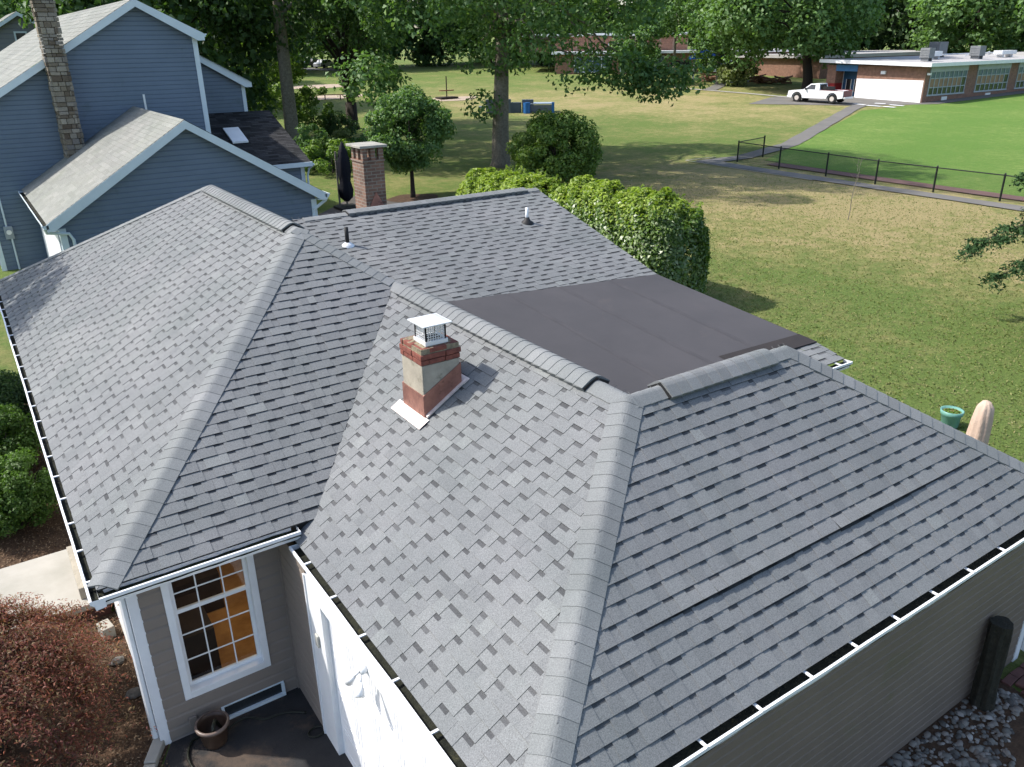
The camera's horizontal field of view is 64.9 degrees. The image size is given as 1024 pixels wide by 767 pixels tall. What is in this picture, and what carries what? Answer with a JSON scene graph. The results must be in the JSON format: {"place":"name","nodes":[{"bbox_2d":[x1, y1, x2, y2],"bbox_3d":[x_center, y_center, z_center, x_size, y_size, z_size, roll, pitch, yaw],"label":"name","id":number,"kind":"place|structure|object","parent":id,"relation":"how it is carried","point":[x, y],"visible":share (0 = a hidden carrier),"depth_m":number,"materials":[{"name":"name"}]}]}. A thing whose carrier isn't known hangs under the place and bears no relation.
{"place":"outdoors","nodes":[
{"label":"outdoors","id":0,"kind":"place"},
{"bbox_2d":[163,687,352,766],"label":"driveway","id":1,"kind":"structure","parent":0,"point":[284,740],"depth_m":8.91,"materials":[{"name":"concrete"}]},
{"bbox_2d":[194,710,229,749],"bbox_3d":[-3.292,3.848,8.891,0.372,0.294,0.372,-16,27,-31],"label":"brown pot","id":2,"kind":"object","parent":1,"relation":"on","point":[217,739],"visible":0.98,"depth_m":8.86,"materials":[{"name":"ceramic"}]},
{"bbox_2d":[187,711,323,766],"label":"garden hose","id":3,"kind":"object","parent":1,"relation":"on","point":[217,723],"visible":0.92,"depth_m":9.02,"materials":[{"name":"black rubber"}]},
{"bbox_2d":[303,68,368,70],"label":"road","id":4,"kind":"structure","parent":0,"point":[330,69],"depth_m":141.44,"materials":[{"name":"grey asphalt"}]},
{"bbox_2d":[313,60,333,67],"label":"parked car","id":5,"kind":"object","parent":4,"relation":"on","point":[318,63],"visible":0.73,"depth_m":144.27,"materials":[{"name":"paint"}]},
{"bbox_2d":[318,196,447,288],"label":"patio","id":6,"kind":"structure","parent":0,"point":[332,210],"depth_m":37.39,"materials":[{"name":"grey concrete"}]},
{"bbox_2d":[333,142,355,210],"bbox_3d":[-7.684,-9.539,36.982,1.000,3.020,1.000,-16,27,-31],"label":"folded umbrella","id":7,"kind":"object","parent":6,"relation":"on","point":[343,174],"visible":0.93,"depth_m":36.88,"materials":[{"name":"black fabric"}]},
{"bbox_2d":[0,35,1023,766],"bbox_3d":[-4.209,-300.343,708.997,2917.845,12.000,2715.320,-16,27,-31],"label":"ground","id":8,"kind":"structure","parent":0,"point":[662,141],"depth_m":34.23,"materials":[{"name":"green plant"}]},
{"bbox_2d":[0,0,27,21],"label":"background tree","id":9,"kind":"object","parent":8,"relation":"on","point":[6,8],"visible":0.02,"depth_m":62.63,"materials":[{"name":"green plant"}]},
{"bbox_2d":[0,11,66,87],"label":"grey house","id":10,"kind":"structure","parent":8,"relation":"on","point":[12,30],"depth_m":53.76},
{"bbox_2d":[13,31,26,40],"bbox_3d":[-32.966,-23.091,54.179,0.780,1.100,0.080,-16,27,-31],"label":"window","id":11,"kind":"structure","parent":10,"relation":"in","point":[17,34],"depth_m":53.97,"materials":[{"name":"white glass"}]},
{"bbox_2d":[0,403,71,568],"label":"garden bed","id":12,"kind":"object","parent":8,"relation":"on","point":[59,519],"visible":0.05,"depth_m":12.66,"materials":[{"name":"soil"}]},
{"bbox_2d":[0,369,31,423],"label":"boxwood bush","id":13,"kind":"object","parent":12,"relation":"on","point":[12,390],"visible":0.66,"depth_m":16.29,"materials":[{"name":"green plant"}]},
{"bbox_2d":[0,402,42,469],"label":"boxwood bush","id":14,"kind":"object","parent":12,"relation":"on","point":[15,433],"visible":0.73,"depth_m":14.33,"materials":[{"name":"green plant"}]},
{"bbox_2d":[0,447,58,538],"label":"boxwood bush","id":15,"kind":"object","parent":12,"relation":"on","point":[24,496],"visible":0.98,"depth_m":12.48,"materials":[{"name":"green plant"}]},
{"bbox_2d":[0,545,111,648],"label":"concrete landing","id":16,"kind":"object","parent":8,"relation":"on","point":[55,577],"visible":0.39,"depth_m":11.18,"materials":[{"name":"concrete"}]},
{"bbox_2d":[0,610,169,766],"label":"garden bed","id":17,"kind":"object","parent":8,"relation":"on","point":[134,752],"visible":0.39,"depth_m":9.18,"materials":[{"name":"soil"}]},
{"bbox_2d":[0,592,156,766],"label":"japanese maple","id":18,"kind":"object","parent":17,"relation":"on","point":[44,637],"visible":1,"depth_m":8.39,"materials":[{"name":"brown plant"}]},
{"bbox_2d":[96,618,115,640],"bbox_3d":[-5.325,3.236,10.572,0.220,0.180,0.150,20,31,40],"label":"concrete block","id":19,"kind":"object","parent":17,"relation":"on","point":[112,629],"depth_m":10.52,"materials":[{"name":"white concrete"}]},
{"bbox_2d":[109,655,124,665],"bbox_3d":[-4.968,3.485,10.102,0.195,0.080,0.158,-16,27,-31],"label":"rock","id":20,"kind":"object","parent":17,"relation":"on","point":[120,660],"visible":0.85,"depth_m":10.08,"materials":[{"name":"stone"}]},
{"bbox_2d":[125,687,141,699],"bbox_3d":[-4.507,3.685,9.606,0.212,0.088,0.161,-5,23,-10],"label":"rock","id":21,"kind":"object","parent":17,"relation":"on","point":[133,693],"visible":0.83,"depth_m":9.57,"materials":[{"name":"stone"}]},
{"bbox_2d":[143,737,164,766],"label":"stone edging","id":22,"kind":"object","parent":8,"relation":"on","point":[155,752],"visible":1,"depth_m":8.72,"materials":[{"name":"concrete"}]},
{"bbox_2d":[17,0,291,113],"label":"background tree","id":23,"kind":"object","parent":8,"relation":"on","point":[220,46],"visible":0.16,"depth_m":51.66,"materials":[{"name":"green plant"}]},
{"bbox_2d":[0,0,329,270],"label":"neighbour house","id":24,"kind":"structure","parent":8,"relation":"on","point":[116,114],"depth_m":27.19,"materials":[{"name":"blue"}]},
{"bbox_2d":[41,227,61,256],"bbox_3d":[-14.565,-4.136,25.623,0.020,2.200,5.700,-16,27,-31],"label":"garage door","id":25,"kind":"structure","parent":24,"relation":"in","point":[52,243],"depth_m":25.53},
{"bbox_2d":[120,0,305,90],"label":"background tree","id":26,"kind":"object","parent":8,"relation":"on","point":[198,27],"visible":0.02,"depth_m":81.30,"materials":[{"name":"green plant"}]},
{"bbox_2d":[229,30,306,117],"bbox_3d":[-19.146,-23.709,62.701,6.660,8.787,7.379,-16,27,-31],"label":"understory tree","id":27,"kind":"object","parent":8,"relation":"on","point":[274,93],"visible":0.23,"depth_m":62.24,"materials":[{"name":"green plant"}]},
{"bbox_2d":[179,0,360,146],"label":"ash tree","id":28,"kind":"object","parent":8,"relation":"on","point":[279,16],"visible":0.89,"depth_m":51.09,"materials":[{"name":"green plant"}]},
{"bbox_2d":[276,1,329,67],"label":"background tree","id":29,"kind":"object","parent":8,"relation":"on","point":[307,62],"visible":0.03,"depth_m":132.05,"materials":[{"name":"green plant"}]},
{"bbox_2d":[304,59,318,66],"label":"parked car","id":30,"kind":"object","parent":8,"relation":"on","point":[312,61],"visible":0.25,"depth_m":147.62,"materials":[{"name":"paint"}]},
{"bbox_2d":[293,123,333,169],"bbox_3d":[-12.012,-14.181,48.403,2.426,2.874,2.468,18,30,38],"label":"shrub","id":31,"kind":"object","parent":8,"relation":"on","point":[303,138],"visible":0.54,"depth_m":47.84,"materials":[{"name":"green plant"}]},
{"bbox_2d":[294,85,337,135],"bbox_3d":[-15.218,-20.560,61.293,3.794,4.119,3.573,-16,27,-31],"label":"shrub","id":32,"kind":"object","parent":8,"relation":"on","point":[304,97],"visible":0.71,"depth_m":60.31,"materials":[{"name":"green plant"}]},
{"bbox_2d":[294,84,341,88],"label":"sand patch","id":33,"kind":"object","parent":8,"relation":"on","point":[325,85],"visible":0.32,"depth_m":108.50,"materials":[{"name":"beige sand"}]},
{"bbox_2d":[301,136,354,174],"bbox_3d":[-10.596,-13.382,47.379,4.497,2.200,4.189,-16,27,-31],"label":"shrub","id":34,"kind":"object","parent":8,"relation":"on","point":[323,166],"visible":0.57,"depth_m":46.62,"materials":[{"name":"green plant"}]},
{"bbox_2d":[322,94,342,99],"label":"bench","id":35,"kind":"object","parent":8,"relation":"on","point":[332,94],"visible":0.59,"depth_m":90.96,"materials":[{"name":"brown wood"}]},
{"bbox_2d":[268,0,407,128],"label":"maple tree","id":36,"kind":"object","parent":8,"relation":"on","point":[339,35],"visible":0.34,"depth_m":63.85,"materials":[{"name":"green plant"}]},
{"bbox_2d":[320,110,359,137],"bbox_3d":[-13.338,-19.617,61.409,3.210,2.253,3.243,-16,27,-31],"label":"shrub","id":37,"kind":"object","parent":8,"relation":"on","point":[335,119],"visible":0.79,"depth_m":60.69,"materials":[{"name":"green plant"}]},
{"bbox_2d":[317,94,362,99],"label":"sand patch","id":38,"kind":"object","parent":8,"relation":"on","point":[328,97],"visible":0.36,"depth_m":93.75,"materials":[{"name":"beige sand"}]},
{"bbox_2d":[327,127,356,144],"bbox_3d":[-12.007,-16.754,55.516,2.354,1.828,2.686,-16,27,-31],"label":"shrub","id":39,"kind":"object","parent":8,"relation":"on","point":[344,132],"visible":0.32,"depth_m":54.81,"materials":[{"name":"green plant"}]},
{"bbox_2d":[347,134,368,142],"bbox_3d":[-9.624,-15.856,53.765,2.582,1.550,2.985,-16,27,-31],"label":"shrub","id":40,"kind":"object","parent":8,"relation":"on","point":[362,138],"visible":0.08,"depth_m":53.54,"materials":[{"name":"green plant"}]},
{"bbox_2d":[310,0,421,69],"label":"background tree","id":41,"kind":"object","parent":8,"relation":"on","point":[393,53],"visible":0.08,"depth_m":139.70,"materials":[{"name":"green plant"}]},
{"bbox_2d":[387,194,437,201],"bbox_3d":[-4.916,-9.151,39.763,2.474,0.010,2.412,1,23,5],"label":"mulch ring","id":42,"kind":"object","parent":8,"relation":"on","point":[404,198],"visible":0.64,"depth_m":39.85,"materials":[{"name":"soil"}]},
{"bbox_2d":[360,83,456,197],"bbox_3d":[-5.061,-11.606,39.004,4.338,5.454,4.477,-16,27,-31],"label":"round tree","id":43,"kind":"object","parent":42,"relation":"on","point":[410,107],"visible":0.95,"depth_m":37.94,"materials":[{"name":"green plant"}]},
{"bbox_2d":[387,0,476,66],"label":"background tree","id":44,"kind":"object","parent":8,"relation":"on","point":[424,49],"visible":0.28,"depth_m":143.41,"materials":[{"name":"green plant"}]},
{"bbox_2d":[432,96,475,100],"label":"sand patch","id":45,"kind":"object","parent":8,"relation":"on","point":[460,98],"visible":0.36,"depth_m":89.77,"materials":[{"name":"beige sand"}]},
{"bbox_2d":[435,76,457,98],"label":"playground bouncer","id":46,"kind":"object","parent":45,"relation":"on","point":[447,97],"visible":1,"depth_m":89.97,"materials":[{"name":"brown"}]},
{"bbox_2d":[433,2,541,63],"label":"background tree","id":47,"kind":"object","parent":8,"relation":"on","point":[474,47],"visible":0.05,"depth_m":149.07,"materials":[{"name":"green plant"}]},
{"bbox_2d":[0,141,1023,766],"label":"house","id":48,"kind":"structure","parent":8,"relation":"on","point":[236,533],"depth_m":8.40,"materials":[{"name":"tile"}]},
{"bbox_2d":[160,555,270,700],"bbox_3d":[-3.251,2.593,8.848,0.960,1.660,0.215,-16,27,-31],"label":"window","id":49,"kind":"structure","parent":48,"relation":"in","point":[193,688],"depth_m":8.90,"materials":[{"name":"white paint"}]},
{"bbox_2d":[221,681,285,718],"bbox_3d":[-3.000,3.691,9.374,0.730,0.190,0.049,-16,27,-31],"label":"basement window","id":50,"kind":"structure","parent":48,"relation":"in","point":[257,699],"depth_m":9.38,"materials":[{"name":"white glass"}]},
{"bbox_2d":[328,620,432,766],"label":"garage door","id":51,"kind":"structure","parent":48,"relation":"in","point":[374,735],"depth_m":7.71,"materials":[{"name":"white"}]},
{"bbox_2d":[317,0,715,167],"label":"oak tree","id":52,"kind":"object","parent":8,"relation":"on","point":[490,18],"visible":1,"depth_m":45.18,"materials":[{"name":"green plant"}]},
{"bbox_2d":[505,108,603,184],"bbox_3d":[2.179,-12.705,43.626,5.250,4.182,5.267,-16,27,-31],"label":"lilac shrub","id":53,"kind":"object","parent":8,"relation":"on","point":[536,143],"visible":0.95,"depth_m":42.33,"materials":[{"name":"green plant"}]},
{"bbox_2d":[508,0,620,65],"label":"background tree","id":54,"kind":"object","parent":8,"relation":"on","point":[532,14],"visible":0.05,"depth_m":137.83,"materials":[{"name":"green plant"}]},
{"bbox_2d":[455,164,711,294],"bbox_3d":[1.751,-5.074,26.053,3.779,3.387,10.527,-16,27,-31],"label":"hedge","id":55,"kind":"object","parent":8,"relation":"on","point":[661,231],"visible":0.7,"depth_m":22.82,"materials":[{"name":"green plant"}]},
{"bbox_2d":[556,0,678,33],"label":"background tree","id":56,"kind":"object","parent":8,"relation":"on","point":[597,25],"visible":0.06,"depth_m":130.23,"materials":[{"name":"green plant"}]},
{"bbox_2d":[606,9,667,70],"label":"slim tree","id":57,"kind":"object","parent":8,"relation":"on","point":[656,29],"visible":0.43,"depth_m":101.27,"materials":[{"name":"green plant"}]},
{"bbox_2d":[646,47,661,70],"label":"shrub","id":58,"kind":"object","parent":8,"relation":"on","point":[657,54],"visible":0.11,"depth_m":119.38,"materials":[{"name":"green plant"}]},
{"bbox_2d":[519,32,793,73],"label":"school main block","id":59,"kind":"structure","parent":8,"relation":"on","point":[667,46],"depth_m":123.27,"materials":[{"name":"brick"}]},
{"bbox_2d":[574,56,610,72],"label":"window","id":60,"kind":"structure","parent":59,"relation":"in","point":[601,58],"depth_m":122.67,"materials":[{"name":"blue glass"}]},
{"bbox_2d":[671,61,690,73],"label":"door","id":61,"kind":"structure","parent":59,"relation":"in","point":[680,62],"depth_m":120.86,"materials":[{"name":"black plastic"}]},
{"bbox_2d":[643,0,709,78],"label":"slim tree","id":62,"kind":"object","parent":8,"relation":"on","point":[671,24],"visible":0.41,"depth_m":106.01,"materials":[{"name":"green plant"}]},
{"bbox_2d":[673,2,702,48],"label":"background tree","id":63,"kind":"object","parent":8,"relation":"on","point":[689,38],"visible":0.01,"depth_m":166.70,"materials":[{"name":"green plant"}]},
{"bbox_2d":[695,46,713,73],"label":"tall shrub","id":64,"kind":"object","parent":8,"relation":"on","point":[704,63],"visible":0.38,"depth_m":116.41,"materials":[{"name":"green plant"}]},
{"bbox_2d":[689,49,721,78],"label":"shade canopy","id":65,"kind":"object","parent":8,"relation":"on","point":[713,54],"visible":0.13,"depth_m":109.65,"materials":[{"name":"blue fabric"}]},
{"bbox_2d":[699,73,715,81],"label":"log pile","id":66,"kind":"object","parent":8,"relation":"on","point":[711,78],"visible":0.5,"depth_m":106.54,"materials":[{"name":"brown wood"}]},
{"bbox_2d":[674,0,766,83],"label":"slim tree","id":67,"kind":"object","parent":8,"relation":"on","point":[716,62],"visible":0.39,"depth_m":101.25,"materials":[{"name":"green plant"}]},
{"bbox_2d":[684,3,763,45],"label":"background tree","id":68,"kind":"object","parent":8,"relation":"on","point":[690,41],"visible":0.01,"depth_m":159.33,"materials":[{"name":"green plant"}]},
{"bbox_2d":[674,87,791,97],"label":"concrete walk","id":69,"kind":"structure","parent":8,"relation":"on","point":[743,92],"depth_m":91.35,"materials":[{"name":"grey concrete"}]},
{"bbox_2d":[716,59,761,86],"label":"flowering bush","id":70,"kind":"object","parent":8,"relation":"on","point":[727,73],"visible":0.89,"depth_m":99.85,"materials":[{"name":"green plant"}]},
{"bbox_2d":[687,160,810,179],"bbox_3d":[13.390,-12.379,46.529,0.150,0.067,9.301,-16,27,-31],"label":"path edging","id":71,"kind":"object","parent":8,"relation":"on","point":[749,170],"visible":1,"depth_m":46.13,"materials":[{"name":"concrete"}]},
{"bbox_2d":[740,135,765,156],"bbox_3d":[14.920,-14.604,50.167,2.757,1.420,0.093,-19,29,-37],"label":"chain link fence","id":72,"kind":"object","parent":8,"relation":"on","point":[764,137],"visible":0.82,"depth_m":50.72,"materials":[{"name":"black metal"}]},
{"bbox_2d":[749,74,792,83],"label":"log pile","id":73,"kind":"object","parent":8,"relation":"on","point":[756,79],"visible":0.99,"depth_m":102.94,"materials":[{"name":"brown wood"}]},
{"bbox_2d":[740,0,830,51],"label":"background tree","id":74,"kind":"object","parent":8,"relation":"on","point":[788,9],"visible":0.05,"depth_m":121.68,"materials":[{"name":"green plant"}]},
{"bbox_2d":[694,0,887,88],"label":"shade tree","id":75,"kind":"object","parent":8,"relation":"on","point":[818,26],"visible":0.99,"depth_m":88.43,"materials":[{"name":"green plant"}]},
{"bbox_2d":[620,174,1023,459],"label":"grass tufts","id":76,"kind":"object","parent":8,"relation":"on","point":[915,312],"visible":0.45,"depth_m":24.76,"materials":[{"name":"green plant"}]},
{"bbox_2d":[735,44,958,78],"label":"school wing","id":77,"kind":"structure","parent":8,"relation":"on","point":[777,65],"depth_m":113.52,"materials":[{"name":"brown brick"}]},
{"bbox_2d":[844,151,871,219],"bbox_3d":[14.254,-8.203,33.375,0.810,2.844,0.818,-16,27,-31],"label":"sapling","id":78,"kind":"object","parent":8,"relation":"on","point":[855,184],"visible":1,"depth_m":33.41,"materials":[{"name":"green plant"}]},
{"bbox_2d":[736,140,1014,201],"bbox_3d":[18.889,-11.008,41.798,0.473,1.484,19.248,-15,27,-30],"label":"chain link fence","id":79,"kind":"object","parent":8,"relation":"on","point":[937,167],"visible":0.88,"depth_m":41.39,"materials":[{"name":"black metal"}]},
{"bbox_2d":[847,1,913,50],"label":"background tree","id":80,"kind":"object","parent":8,"relation":"on","point":[862,45],"visible":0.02,"depth_m":158.47,"materials":[{"name":"green plant"}]},
{"bbox_2d":[854,0,973,49],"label":"background tree","id":81,"kind":"object","parent":8,"relation":"on","point":[900,36],"visible":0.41,"depth_m":134.89,"materials":[{"name":"green plant"}]},
{"bbox_2d":[819,42,1023,102],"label":"school building","id":82,"kind":"structure","parent":8,"relation":"on","point":[934,71],"depth_m":84.08,"materials":[{"name":"brick"}]},
{"bbox_2d":[841,71,857,95],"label":"door","id":83,"kind":"structure","parent":82,"relation":"in","point":[849,77],"depth_m":87.46,"materials":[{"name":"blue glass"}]},
{"bbox_2d":[926,65,969,95],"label":"window","id":84,"kind":"structure","parent":82,"relation":"in","point":[944,80],"depth_m":81.54,"materials":[{"name":"teal glass"}]},
{"bbox_2d":[973,63,1011,92],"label":"window","id":85,"kind":"structure","parent":82,"relation":"in","point":[990,77],"depth_m":86.00,"materials":[{"name":"teal glass"}]},
{"bbox_2d":[1014,62,1023,88],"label":"window","id":86,"kind":"structure","parent":82,"relation":"in","point":[1019,83],"depth_m":89.14,"materials":[{"name":"teal glass"}]},
{"bbox_2d":[878,678,1023,766],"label":"side bed","id":87,"kind":"object","parent":8,"relation":"on","point":[1015,746],"visible":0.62,"depth_m":8.86,"materials":[{"name":"soil"}]},
{"bbox_2d":[879,688,1023,766],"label":"pebbles","id":88,"kind":"object","parent":87,"relation":"on","point":[981,753],"visible":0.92,"depth_m":8.80,"materials":[{"name":"grey gravel"}]},
{"bbox_2d":[969,615,1013,711],"bbox_3d":[5.421,3.175,9.096,0.265,1.170,0.265,8,25,19],"label":"wooden post","id":89,"kind":"object","parent":87,"relation":"on","point":[989,669],"visible":1,"depth_m":9.01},
{"bbox_2d":[940,405,964,428],"bbox_3d":[8.647,0.684,15.875,0.430,0.360,0.427,-16,27,-31],"label":"glazed pot","id":90,"kind":"object","parent":8,"relation":"on","point":[951,416],"visible":0.94,"depth_m":15.77,"materials":[{"name":"teal ceramic"}]},
{"bbox_2d":[904,0,1023,53],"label":"background tree","id":91,"kind":"object","parent":8,"relation":"on","point":[934,12],"visible":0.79,"depth_m":117.97,"materials":[{"name":"green plant"}]},
{"bbox_2d":[966,400,994,444],"bbox_3d":[7.015,1.248,12.373,0.600,2.110,0.591,-16,27,-31],"label":"covered umbrella","id":92,"kind":"object","parent":8,"relation":"on","point":[980,424],"visible":0.3,"depth_m":12.04,"materials":[{"name":"beige fabric"}]},
{"bbox_2d":[954,171,1023,293],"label":"spruce tree","id":93,"kind":"object","parent":8,"relation":"on","point":[974,248],"visible":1,"depth_m":19.76,"materials":[{"name":"green plant"}]},
{"bbox_2d":[962,1,1023,51],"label":"background tree","id":94,"kind":"object","parent":8,"relation":"on","point":[1021,40],"visible":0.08,"depth_m":125.48,"materials":[{"name":"green plant"}]},
{"bbox_2d":[1001,662,1023,694],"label":"brick paving","id":95,"kind":"structure","parent":8,"relation":"on","point":[1016,675],"depth_m":9.63,"materials":[{"name":"red brick"}]},
{"bbox_2d":[1013,0,1023,19],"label":"background tree","id":96,"kind":"object","parent":8,"relation":"on","point":[1020,3],"visible":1,"depth_m":100.46,"materials":[{"name":"green plant"}]},
{"bbox_2d":[479,99,553,113],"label":"play wall","id":97,"kind":"structure","parent":0,"point":[529,105],"depth_m":76.64,"materials":[{"name":"blue plastic"}]},
{"bbox_2d":[703,80,748,89],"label":"concrete walk","id":98,"kind":"structure","parent":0,"point":[716,86],"depth_m":99.96,"materials":[{"name":"concrete"}]},
{"bbox_2d":[696,103,869,162],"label":"diagonal path","id":99,"kind":"structure","parent":0,"point":[808,133],"depth_m":59.15,"materials":[{"name":"concrete"}]},
{"bbox_2d":[750,97,927,104],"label":"parking asphalt","id":100,"kind":"structure","parent":0,"point":[791,101],"depth_m":82.02,"materials":[{"name":"grey asphalt"}]},
{"bbox_2d":[787,83,853,102],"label":"pickup truck","id":101,"kind":"object","parent":100,"relation":"on","point":[831,94],"visible":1,"depth_m":80.84,"materials":[{"name":"white metal"}]},
{"bbox_2d":[697,161,1023,210],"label":"footpath","id":102,"kind":"structure","parent":0,"point":[948,197],"depth_m":40.67,"materials":[{"name":"concrete"}]},
{"bbox_2d":[766,94,1023,196],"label":"sports field","id":103,"kind":"structure","parent":0,"point":[986,135],"depth_m":55.26,"materials":[{"name":"green plant"}]},
{"bbox_2d":[767,162,1023,200],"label":"path","id":104,"kind":"structure","parent":0,"point":[993,194],"depth_m":41.90,"materials":[{"name":"grey concrete"}]},
{"bbox_2d":[923,90,1023,103],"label":"walkway","id":105,"kind":"structure","parent":0,"point":[974,97],"depth_m":84.06,"materials":[{"name":"concrete"}]}
]}

